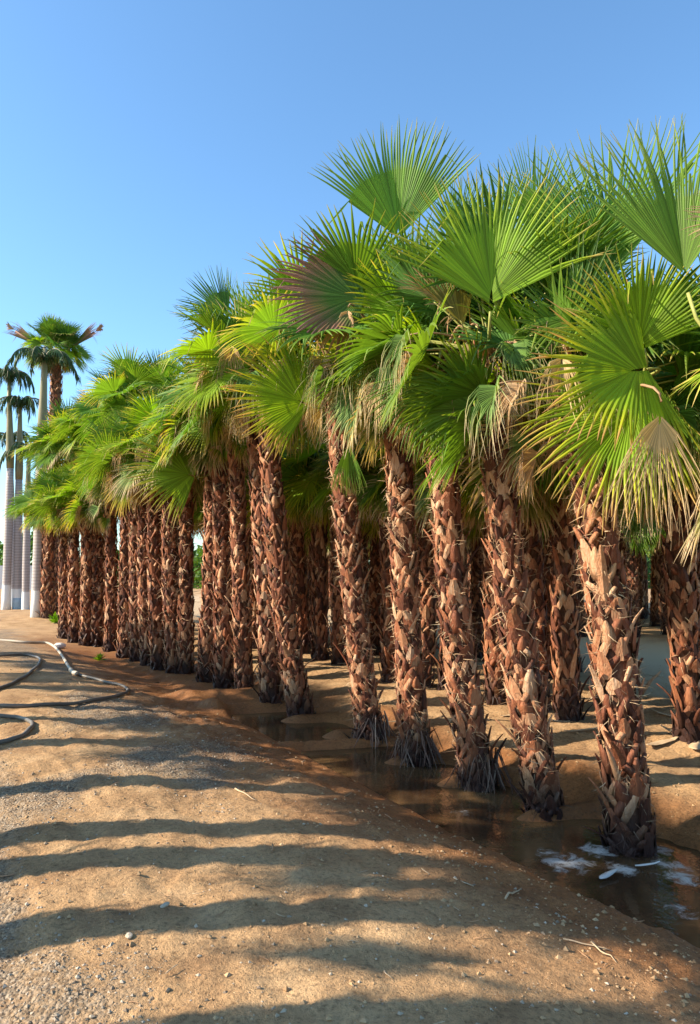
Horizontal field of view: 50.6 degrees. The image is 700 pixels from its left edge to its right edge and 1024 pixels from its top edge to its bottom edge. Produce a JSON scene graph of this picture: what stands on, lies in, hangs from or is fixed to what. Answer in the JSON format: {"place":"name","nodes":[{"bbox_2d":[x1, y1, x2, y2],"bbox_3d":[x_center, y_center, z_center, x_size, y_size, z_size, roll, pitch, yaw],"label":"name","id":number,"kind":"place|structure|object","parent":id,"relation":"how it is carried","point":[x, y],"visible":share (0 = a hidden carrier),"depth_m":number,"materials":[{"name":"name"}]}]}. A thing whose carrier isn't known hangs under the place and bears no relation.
{"place":"outdoors","nodes":[
{"label":"outdoors","id":0,"kind":"place"},
{"bbox_2d":[0,578,699,1023],"bbox_3d":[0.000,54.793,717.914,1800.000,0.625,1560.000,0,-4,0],"label":"ground","id":1,"kind":"structure","parent":0,"point":[174,880],"depth_m":4.00,"materials":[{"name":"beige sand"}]},
{"bbox_2d":[0,441,31,609],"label":"royal palm","id":2,"kind":"object","parent":1,"relation":"on","point":[25,600],"visible":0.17,"depth_m":25.86,"materials":[{"name":"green plant"}]},
{"bbox_2d":[0,430,31,606],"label":"royal palm","id":3,"kind":"object","parent":1,"relation":"on","point":[2,437],"visible":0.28,"depth_m":27.42,"materials":[{"name":"green plant"}]},
{"bbox_2d":[0,566,31,589],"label":"boundary wall","id":4,"kind":"structure","parent":1,"relation":"on","point":[1,571],"depth_m":56.79,"materials":[{"name":"white paint"}]},
{"bbox_2d":[0,531,32,565],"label":"shrub","id":5,"kind":"object","parent":1,"relation":"on","point":[31,549],"visible":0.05,"depth_m":58.50,"materials":[{"name":"green plant"}]},
{"bbox_2d":[0,364,34,609],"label":"royal palm","id":6,"kind":"object","parent":1,"relation":"on","point":[9,375],"visible":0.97,"depth_m":26.01,"materials":[{"name":"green plant"}]},
{"bbox_2d":[0,714,34,743],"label":"irrigation hose","id":7,"kind":"object","parent":1,"relation":"on","point":[25,732],"visible":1,"depth_m":7.28,"materials":[{"name":"black rubber"}]},
{"bbox_2d":[0,653,41,689],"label":"irrigation hose","id":8,"kind":"object","parent":1,"relation":"on","point":[25,675],"visible":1,"depth_m":11.81,"materials":[{"name":"black rubber"}]},
{"bbox_2d":[0,395,48,608],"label":"royal palm","id":9,"kind":"object","parent":1,"relation":"on","point":[26,403],"visible":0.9,"depth_m":26.15,"materials":[{"name":"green plant"}]},
{"bbox_2d":[1,479,59,618],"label":"fan palm","id":10,"kind":"object","parent":1,"relation":"on","point":[48,601],"visible":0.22,"depth_m":22.72,"materials":[{"name":"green plant"}]},
{"bbox_2d":[5,346,80,617],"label":"royal palm","id":11,"kind":"object","parent":1,"relation":"on","point":[43,356],"visible":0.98,"depth_m":22.99,"materials":[{"name":"green plant"}]},
{"bbox_2d":[6,465,86,638],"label":"fan palm","id":12,"kind":"object","parent":1,"relation":"on","point":[20,499],"visible":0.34,"depth_m":18.28,"materials":[{"name":"green plant"}]},
{"bbox_2d":[9,406,83,550],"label":"fan palm","id":13,"kind":"object","parent":1,"relation":"on","point":[39,442],"visible":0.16,"depth_m":19.78,"materials":[{"name":"green plant"}]},
{"bbox_2d":[2,311,103,611],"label":"fan palm","id":14,"kind":"object","parent":1,"relation":"on","point":[66,338],"visible":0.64,"depth_m":24.72,"materials":[{"name":"green plant"}]},
{"bbox_2d":[49,612,58,622],"bbox_3d":[-8.674,3.102,21.902,0.670,0.345,0.561,0,-4,0],"label":"weed","id":15,"kind":"object","parent":1,"relation":"on","point":[54,619],"visible":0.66,"depth_m":21.87,"materials":[{"name":"green plant"}]},
{"bbox_2d":[22,396,87,607],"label":"fan palm","id":16,"kind":"object","parent":1,"relation":"on","point":[73,450],"visible":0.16,"depth_m":19.81,"materials":[{"name":"green plant"}]},
{"bbox_2d":[54,643,65,647],"bbox_3d":[-6.332,2.920,16.169,0.240,0.134,0.188,3,-5,-33],"label":"stone","id":17,"kind":"object","parent":1,"relation":"on","point":[60,645],"visible":0.82,"depth_m":16.11,"materials":[{"name":"white stone"}]},
{"bbox_2d":[20,461,104,642],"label":"fan palm","id":18,"kind":"object","parent":1,"relation":"on","point":[73,576],"visible":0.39,"depth_m":17.66,"materials":[{"name":"green plant"}]},
{"bbox_2d":[0,639,128,707],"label":"irrigation hose","id":19,"kind":"object","parent":1,"relation":"on","point":[72,671],"visible":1,"depth_m":9.68,"materials":[{"name":"black rubber"}]},
{"bbox_2d":[23,463,119,646],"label":"fan palm","id":20,"kind":"object","parent":1,"relation":"on","point":[43,505],"visible":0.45,"depth_m":17.11,"materials":[{"name":"green plant"}]},
{"bbox_2d":[44,462,119,646],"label":"fan palm","id":21,"kind":"object","parent":1,"relation":"on","point":[97,612],"visible":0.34,"depth_m":17.16,"materials":[{"name":"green plant"}]},
{"bbox_2d":[48,388,126,631],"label":"fan palm","id":22,"kind":"object","parent":1,"relation":"on","point":[62,425],"visible":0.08,"depth_m":18.67,"materials":[{"name":"green plant"}]},
{"bbox_2d":[55,466,121,651],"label":"fan palm","id":23,"kind":"object","parent":1,"relation":"on","point":[108,523],"visible":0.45,"depth_m":16.45,"materials":[{"name":"green plant"}]},
{"bbox_2d":[79,551,119,588],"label":"shrub","id":24,"kind":"object","parent":1,"relation":"on","point":[118,567],"visible":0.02,"depth_m":61.28,"materials":[{"name":"green plant"}]},
{"bbox_2d":[93,652,106,659],"bbox_3d":[-5.000,2.875,14.784,0.285,0.160,0.300,2,-5,-25],"label":"weed","id":25,"kind":"object","parent":1,"relation":"on","point":[99,656],"visible":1,"depth_m":14.76,"materials":[{"name":"green plant"}]},
{"bbox_2d":[72,410,139,661],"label":"fan palm","id":26,"kind":"object","parent":1,"relation":"on","point":[134,647],"visible":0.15,"depth_m":14.79,"materials":[{"name":"green plant"}]},
{"bbox_2d":[68,421,152,657],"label":"fan palm","id":27,"kind":"object","parent":1,"relation":"on","point":[122,641],"visible":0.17,"depth_m":15.43,"materials":[{"name":"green plant"}]},
{"bbox_2d":[70,407,156,665],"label":"fan palm","id":28,"kind":"object","parent":1,"relation":"on","point":[142,596],"visible":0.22,"depth_m":14.12,"materials":[{"name":"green plant"}]},
{"bbox_2d":[67,357,181,446],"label":"fan palm","id":29,"kind":"object","parent":1,"relation":"on","point":[84,410],"visible":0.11,"depth_m":17.19,"materials":[{"name":"green plant"}]},
{"bbox_2d":[125,932,132,938],"bbox_3d":[-0.960,1.838,3.218,0.033,0.021,0.045,1,-4,-18],"label":"stone","id":30,"kind":"object","parent":1,"relation":"on","point":[128,935],"visible":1,"depth_m":3.21,"materials":[{"name":"stone"}]},
{"bbox_2d":[77,342,188,426],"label":"fan palm","id":31,"kind":"object","parent":1,"relation":"on","point":[132,374],"visible":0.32,"depth_m":16.24,"materials":[{"name":"green plant"}]},
{"bbox_2d":[70,400,203,670],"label":"fan palm","id":32,"kind":"object","parent":1,"relation":"on","point":[99,457],"visible":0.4,"depth_m":13.48,"materials":[{"name":"green plant"}]},
{"bbox_2d":[160,902,169,907],"bbox_3d":[-0.878,1.864,3.513,0.023,0.020,0.061,-2,-5,29],"label":"stone","id":33,"kind":"object","parent":1,"relation":"on","point":[164,904],"visible":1,"depth_m":3.50,"materials":[{"name":"stone"}]},
{"bbox_2d":[105,386,229,673],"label":"fan palm","id":34,"kind":"object","parent":1,"relation":"on","point":[169,588],"visible":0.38,"depth_m":13.09,"materials":[{"name":"green plant"}]},
{"bbox_2d":[116,388,249,673],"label":"fan palm","id":35,"kind":"object","parent":1,"relation":"on","point":[185,639],"visible":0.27,"depth_m":13.08,"materials":[{"name":"green plant"}]},
{"bbox_2d":[178,518,202,618],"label":"fan palm","id":36,"kind":"object","parent":1,"relation":"on","point":[197,529],"visible":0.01,"depth_m":17.69,"materials":[{"name":"green plant"}]},
{"bbox_2d":[193,545,203,588],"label":"shrub","id":37,"kind":"object","parent":1,"relation":"on","point":[199,561],"visible":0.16,"depth_m":58.25,"materials":[{"name":"green plant"}]},
{"bbox_2d":[120,370,284,682],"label":"fan palm","id":38,"kind":"object","parent":1,"relation":"on","point":[176,480],"visible":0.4,"depth_m":11.97,"materials":[{"name":"green plant"}]},
{"bbox_2d":[133,360,285,688],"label":"fan palm","id":39,"kind":"object","parent":1,"relation":"on","point":[223,657],"visible":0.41,"depth_m":11.69,"materials":[{"name":"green plant"}]},
{"bbox_2d":[178,496,247,631],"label":"fan palm","id":40,"kind":"object","parent":1,"relation":"on","point":[197,515],"visible":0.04,"depth_m":16.61,"materials":[{"name":"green plant"}]},
{"bbox_2d":[142,351,300,688],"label":"fan palm","id":41,"kind":"object","parent":1,"relation":"on","point":[244,672],"visible":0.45,"depth_m":11.14,"materials":[{"name":"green plant"}]},
{"bbox_2d":[154,262,322,716],"bbox_3d":[-0.974,-0.217,9.742,2.880,6.120,2.765,0,-4,0],"label":"fan palm","id":42,"kind":"object","parent":1,"relation":"on","point":[202,389],"visible":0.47,"depth_m":9.35,"materials":[{"name":"green plant"}]},
{"bbox_2d":[235,788,254,799],"bbox_3d":[-0.762,2.054,5.402,0.011,0.036,0.258,4,-6,-44],"label":"twig","id":43,"kind":"object","parent":1,"relation":"on","point":[244,793],"visible":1,"depth_m":5.41,"materials":[{"name":"wood"}]},
{"bbox_2d":[149,307,353,703],"bbox_3d":[-1.313,0.057,10.352,2.745,5.642,2.551,3,-5,-32],"label":"fan palm","id":44,"kind":"object","parent":1,"relation":"on","point":[270,683],"visible":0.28,"depth_m":10.10,"materials":[{"name":"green plant"}]},
{"bbox_2d":[199,492,308,648],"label":"fan palm","id":45,"kind":"object","parent":1,"relation":"on","point":[252,597],"visible":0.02,"depth_m":15.62,"materials":[{"name":"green plant"}]},
{"bbox_2d":[229,468,305,522],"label":"fan palm","id":46,"kind":"object","parent":1,"relation":"on","point":[248,493],"visible":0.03,"depth_m":14.69,"materials":[{"name":"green plant"}]},
{"bbox_2d":[227,440,333,653],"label":"fan palm","id":47,"kind":"object","parent":1,"relation":"on","point":[298,561],"visible":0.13,"depth_m":14.40,"materials":[{"name":"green plant"}]},
{"bbox_2d":[246,438,331,660],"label":"fan palm","id":48,"kind":"object","parent":1,"relation":"on","point":[320,607],"visible":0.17,"depth_m":13.99,"materials":[{"name":"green plant"}]},
{"bbox_2d":[248,532,329,556],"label":"fan palm","id":49,"kind":"object","parent":1,"relation":"on","point":[306,542],"visible":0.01,"depth_m":19.98,"materials":[{"name":"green plant"}]},
{"bbox_2d":[288,525,329,580],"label":"fan palm","id":50,"kind":"object","parent":1,"relation":"on","point":[307,559],"visible":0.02,"depth_m":21.23,"materials":[{"name":"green plant"}]},
{"bbox_2d":[306,538,312,636],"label":"fan palm","id":51,"kind":"object","parent":1,"relation":"on","point":[309,601],"visible":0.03,"depth_m":18.11,"materials":[{"name":"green plant"}]},
{"bbox_2d":[306,552,329,608],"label":"fan palm","id":52,"kind":"object","parent":1,"relation":"on","point":[327,591],"visible":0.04,"depth_m":31.09,"materials":[{"name":"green plant"}]},
{"bbox_2d":[214,231,440,748],"bbox_3d":[0.023,-0.056,8.351,2.847,5.640,2.824,0,-4,0],"label":"fan palm","id":53,"kind":"object","parent":1,"relation":"on","point":[279,398],"visible":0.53,"depth_m":7.97,"materials":[{"name":"green plant"}]},
{"bbox_2d":[326,553,329,602],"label":"fan palm","id":54,"kind":"object","parent":1,"relation":"on","point":[328,566],"visible":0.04,"depth_m":34.28,"materials":[{"name":"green plant"}]},
{"bbox_2d":[288,523,371,547],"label":"fan palm","id":55,"kind":"object","parent":1,"relation":"on","point":[309,534],"depth_m":17.26,"materials":[{"name":"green plant"}]},
{"bbox_2d":[328,552,331,605],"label":"fan palm","id":56,"kind":"object","parent":1,"relation":"on","point":[329,579],"visible":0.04,"depth_m":31.60,"materials":[{"name":"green plant"}]},
{"bbox_2d":[284,430,378,664],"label":"fan palm","id":57,"kind":"object","parent":1,"relation":"on","point":[336,635],"visible":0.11,"depth_m":13.54,"materials":[{"name":"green plant"}]},
{"bbox_2d":[281,432,413,663],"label":"fan palm","id":58,"kind":"object","parent":1,"relation":"on","point":[294,477],"visible":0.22,"depth_m":12.49,"materials":[{"name":"green plant"}]},
{"bbox_2d":[0,653,699,1023],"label":"dirt clods","id":59,"kind":"object","parent":1,"relation":"on","point":[578,1011],"visible":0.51,"depth_m":3.56,"materials":[{"name":"soil"}]},
{"bbox_2d":[300,427,414,682],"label":"fan palm","id":60,"kind":"object","parent":1,"relation":"on","point":[385,655],"visible":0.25,"depth_m":11.41,"materials":[{"name":"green plant"}]},
{"bbox_2d":[360,526,369,615],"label":"fan palm","id":61,"kind":"object","parent":1,"relation":"on","point":[365,552],"visible":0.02,"depth_m":16.11,"materials":[{"name":"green plant"}]},
{"bbox_2d":[327,520,416,655],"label":"fan palm","id":62,"kind":"object","parent":1,"relation":"on","point":[375,594],"visible":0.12,"depth_m":14.92,"materials":[{"name":"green plant"}]},
{"bbox_2d":[254,119,523,768],"bbox_3d":[0.556,-0.559,7.584,2.870,6.532,2.884,0,-4,0],"label":"fan palm","id":63,"kind":"object","parent":1,"relation":"on","point":[382,198],"visible":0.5,"depth_m":7.19,"materials":[{"name":"green plant"}]},
{"bbox_2d":[322,435,474,687],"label":"fan palm","id":64,"kind":"object","parent":1,"relation":"on","point":[429,613],"visible":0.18,"depth_m":10.98,"materials":[{"name":"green plant"}]},
{"bbox_2d":[361,520,476,568],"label":"fan palm","id":65,"kind":"object","parent":1,"relation":"on","point":[379,532],"visible":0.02,"depth_m":13.87,"materials":[{"name":"green plant"}]},
{"bbox_2d":[304,173,557,793],"bbox_3d":[0.919,-0.155,6.962,2.425,5.680,2.750,2,-5,-28],"label":"fan palm","id":66,"kind":"object","parent":1,"relation":"on","point":[477,766],"visible":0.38,"depth_m":6.46,"materials":[{"name":"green plant"}]},
{"bbox_2d":[436,582,438,620],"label":"fan palm","id":67,"kind":"object","parent":1,"relation":"on","point":[437,603],"depth_m":24.53,"materials":[{"name":"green plant"}]},
{"bbox_2d":[413,518,483,654],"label":"fan palm","id":68,"kind":"object","parent":1,"relation":"on","point":[465,558],"visible":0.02,"depth_m":13.40,"materials":[{"name":"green plant"}]},
{"bbox_2d":[353,438,549,690],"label":"fan palm","id":69,"kind":"object","parent":1,"relation":"on","point":[440,674],"visible":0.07,"depth_m":10.28,"materials":[{"name":"green plant"}]},
{"bbox_2d":[362,412,564,704],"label":"fan palm","id":70,"kind":"object","parent":1,"relation":"on","point":[495,694],"visible":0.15,"depth_m":9.33,"materials":[{"name":"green plant"}]},
{"bbox_2d":[466,542,472,608],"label":"fan palm","id":71,"kind":"object","parent":1,"relation":"on","point":[468,558],"visible":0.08,"depth_m":22.98,"materials":[{"name":"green plant"}]},
{"bbox_2d":[466,529,483,658],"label":"fan palm","id":72,"kind":"object","parent":1,"relation":"on","point":[476,574],"visible":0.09,"depth_m":14.92,"materials":[{"name":"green plant"}]},
{"bbox_2d":[464,523,543,660],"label":"fan palm","id":73,"kind":"object","parent":1,"relation":"on","point":[473,537],"visible":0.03,"depth_m":14.45,"materials":[{"name":"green plant"}]},
{"bbox_2d":[325,135,685,820],"bbox_3d":[1.155,-0.244,5.943,2.756,5.740,2.407,0,-4,0],"label":"fan palm","id":74,"kind":"object","parent":1,"relation":"on","point":[475,255],"visible":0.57,"depth_m":5.68,"materials":[{"name":"green plant"}]},
{"bbox_2d":[504,887,521,899],"bbox_3d":[0.876,2.032,3.961,0.011,0.082,0.340,-2,-5,27],"label":"twig","id":75,"kind":"object","parent":1,"relation":"on","point":[507,894],"visible":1,"depth_m":3.89,"materials":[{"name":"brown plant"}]},
{"bbox_2d":[413,412,623,711],"bbox_3d":[2.144,0.349,9.112,2.764,4.603,2.804,-2,-3,0],"label":"fan palm","id":76,"kind":"object","parent":1,"relation":"on","point":[534,561],"visible":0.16,"depth_m":8.96,"materials":[{"name":"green plant"}]},
{"bbox_2d":[395,114,699,859],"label":"fan palm","id":77,"kind":"object","parent":1,"relation":"on","point":[606,438],"visible":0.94,"depth_m":5.00,"materials":[{"name":"green plant"}]},
{"bbox_2d":[476,507,638,678],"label":"fan palm","id":78,"kind":"object","parent":1,"relation":"on","point":[548,562],"visible":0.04,"depth_m":11.37,"materials":[{"name":"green plant"}]},
{"bbox_2d":[460,413,661,721],"bbox_3d":[2.543,0.236,8.830,2.870,4.910,3.223,1,-5,0],"label":"fan palm","id":79,"kind":"object","parent":1,"relation":"on","point":[567,706],"visible":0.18,"depth_m":8.59,"materials":[{"name":"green plant"}]},
{"bbox_2d":[574,522,585,672],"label":"fan palm","id":80,"kind":"object","parent":1,"relation":"on","point":[579,659],"visible":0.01,"depth_m":13.02,"materials":[{"name":"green plant"}]},
{"bbox_2d":[564,727,597,730],"bbox_3d":[2.362,2.211,7.570,0.401,0.041,0.057,1,-4,-10],"label":"dry leaf base","id":81,"kind":"object","parent":1,"relation":"on","point":[581,729],"visible":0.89,"depth_m":7.56,"materials":[{"name":"plant"}]},
{"bbox_2d":[575,542,588,636],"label":"fan palm","id":82,"kind":"object","parent":1,"relation":"on","point":[582,616],"visible":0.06,"depth_m":19.27,"materials":[{"name":"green plant"}]},
{"bbox_2d":[563,938,611,950],"bbox_3d":[1.090,1.981,3.394,0.218,0.034,0.008,-1,-4,15],"label":"twig","id":83,"kind":"object","parent":1,"relation":"on","point":[584,943],"visible":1,"depth_m":3.40,"materials":[{"name":"beige wood"}]},
{"bbox_2d":[541,511,665,610],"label":"fan palm","id":84,"kind":"object","parent":1,"relation":"on","point":[634,529],"visible":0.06,"depth_m":12.10,"materials":[{"name":"green plant"}]},
{"bbox_2d":[591,941,615,961],"bbox_3d":[1.126,1.953,3.295,0.008,0.049,0.258,0,-4,-5],"label":"twig","id":85,"kind":"object","parent":1,"relation":"on","point":[602,951],"visible":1,"depth_m":3.30,"materials":[{"name":"beige wood"}]},
{"bbox_2d":[542,340,699,744],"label":"fan palm","id":86,"kind":"object","parent":1,"relation":"on","point":[681,586],"visible":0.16,"depth_m":7.26,"materials":[{"name":"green plant"}]},
{"bbox_2d":[576,526,665,637],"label":"fan palm","id":87,"kind":"object","parent":1,"relation":"on","point":[632,567],"visible":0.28,"depth_m":18.54,"materials":[{"name":"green plant"}]},
{"bbox_2d":[622,536,626,608],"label":"fan palm","id":88,"kind":"object","parent":1,"relation":"on","point":[623,546],"visible":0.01,"depth_m":22.65,"materials":[{"name":"brown plant"}]},
{"bbox_2d":[554,113,699,572],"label":"fan palm","id":89,"kind":"object","parent":1,"relation":"on","point":[668,228],"visible":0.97,"depth_m":4.06,"materials":[{"name":"green plant"}]},
{"bbox_2d":[624,538,642,624],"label":"fan palm","id":90,"kind":"object","parent":1,"relation":"on","point":[626,570],"depth_m":20.42,"materials":[{"name":"brown plant"}]},
{"bbox_2d":[617,499,660,613],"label":"fan palm","id":91,"kind":"object","parent":1,"relation":"on","point":[618,517],"visible":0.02,"depth_m":10.31,"materials":[{"name":"green plant"}]},
{"bbox_2d":[638,547,647,618],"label":"fan palm","id":92,"kind":"object","parent":1,"relation":"on","point":[642,603],"visible":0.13,"depth_m":24.43,"materials":[{"name":"brown plant"}]},
{"bbox_2d":[642,549,650,616],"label":"fan palm","id":93,"kind":"object","parent":1,"relation":"on","point":[644,562],"visible":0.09,"depth_m":24.70,"materials":[{"name":"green plant"}]},
{"bbox_2d":[646,551,651,588],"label":"shrub","id":94,"kind":"object","parent":1,"relation":"on","point":[649,572],"visible":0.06,"depth_m":58.17,"materials":[{"name":"green plant"}]},
{"bbox_2d":[644,549,661,626],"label":"fan palm","id":95,"kind":"object","parent":1,"relation":"on","point":[654,616],"visible":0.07,"depth_m":21.24,"materials":[{"name":"brown plant"}]},
{"bbox_2d":[647,530,665,555],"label":"fan palm","id":96,"kind":"object","parent":1,"relation":"on","point":[651,547],"visible":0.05,"depth_m":18.25,"materials":[{"name":"green plant"}]},
{"bbox_2d":[619,490,699,673],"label":"fan palm","id":97,"kind":"object","parent":1,"relation":"on","point":[698,554],"visible":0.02,"depth_m":9.25,"materials":[{"name":"brown plant"}]},
{"bbox_2d":[651,545,668,634],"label":"fan palm","id":98,"kind":"object","parent":1,"relation":"on","point":[659,573],"visible":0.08,"depth_m":18.94,"materials":[{"name":"brown plant"}]},
{"bbox_2d":[646,736,677,744],"bbox_3d":[3.038,2.223,7.240,0.450,0.064,0.102,2,-5,-28],"label":"dry leaf base","id":99,"kind":"object","parent":1,"relation":"on","point":[659,742],"visible":1,"depth_m":7.23,"materials":[{"name":"beige plant"}]},
{"bbox_2d":[650,255,699,500],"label":"fan palm","id":100,"kind":"object","parent":1,"relation":"on","point":[664,373],"visible":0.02,"depth_m":6.05,"materials":[{"name":"green plant"}]},
{"bbox_2d":[657,484,699,524],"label":"fan palm","id":101,"kind":"object","parent":1,"relation":"on","point":[695,513],"visible":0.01,"depth_m":8.87,"materials":[{"name":"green plant"}]},
{"bbox_2d":[688,740,699,749],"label":"dry leaf base","id":102,"kind":"object","parent":1,"relation":"on","point":[696,745],"visible":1,"depth_m":7.06,"materials":[{"name":"beige plant"}]},
{"bbox_2d":[0,0,699,562],"label":"sky","id":103,"kind":"structure","parent":0,"point":[146,145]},
{"bbox_2d":[155,682,699,947],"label":"water","id":104,"kind":"structure","parent":0,"point":[571,856],"depth_m":5.26,"materials":[{"name":"brown liquid"}]},
{"bbox_2d":[599,868,617,878],"bbox_3d":[1.584,2.221,4.561,0.190,0.024,0.052,4,-5,-40],"label":"dry leaf base","id":105,"kind":"object","parent":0,"point":[607,874],"visible":1,"depth_m":4.55,"materials":[{"name":"beige plant"}]},
{"bbox_2d":[635,861,659,865],"bbox_3d":[1.886,2.231,4.712,0.170,0.026,0.030,1,-4,-10],"label":"dry leaf base","id":106,"kind":"object","parent":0,"point":[647,864],"visible":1,"depth_m":4.70,"materials":[{"name":"beige plant"}]}
]}

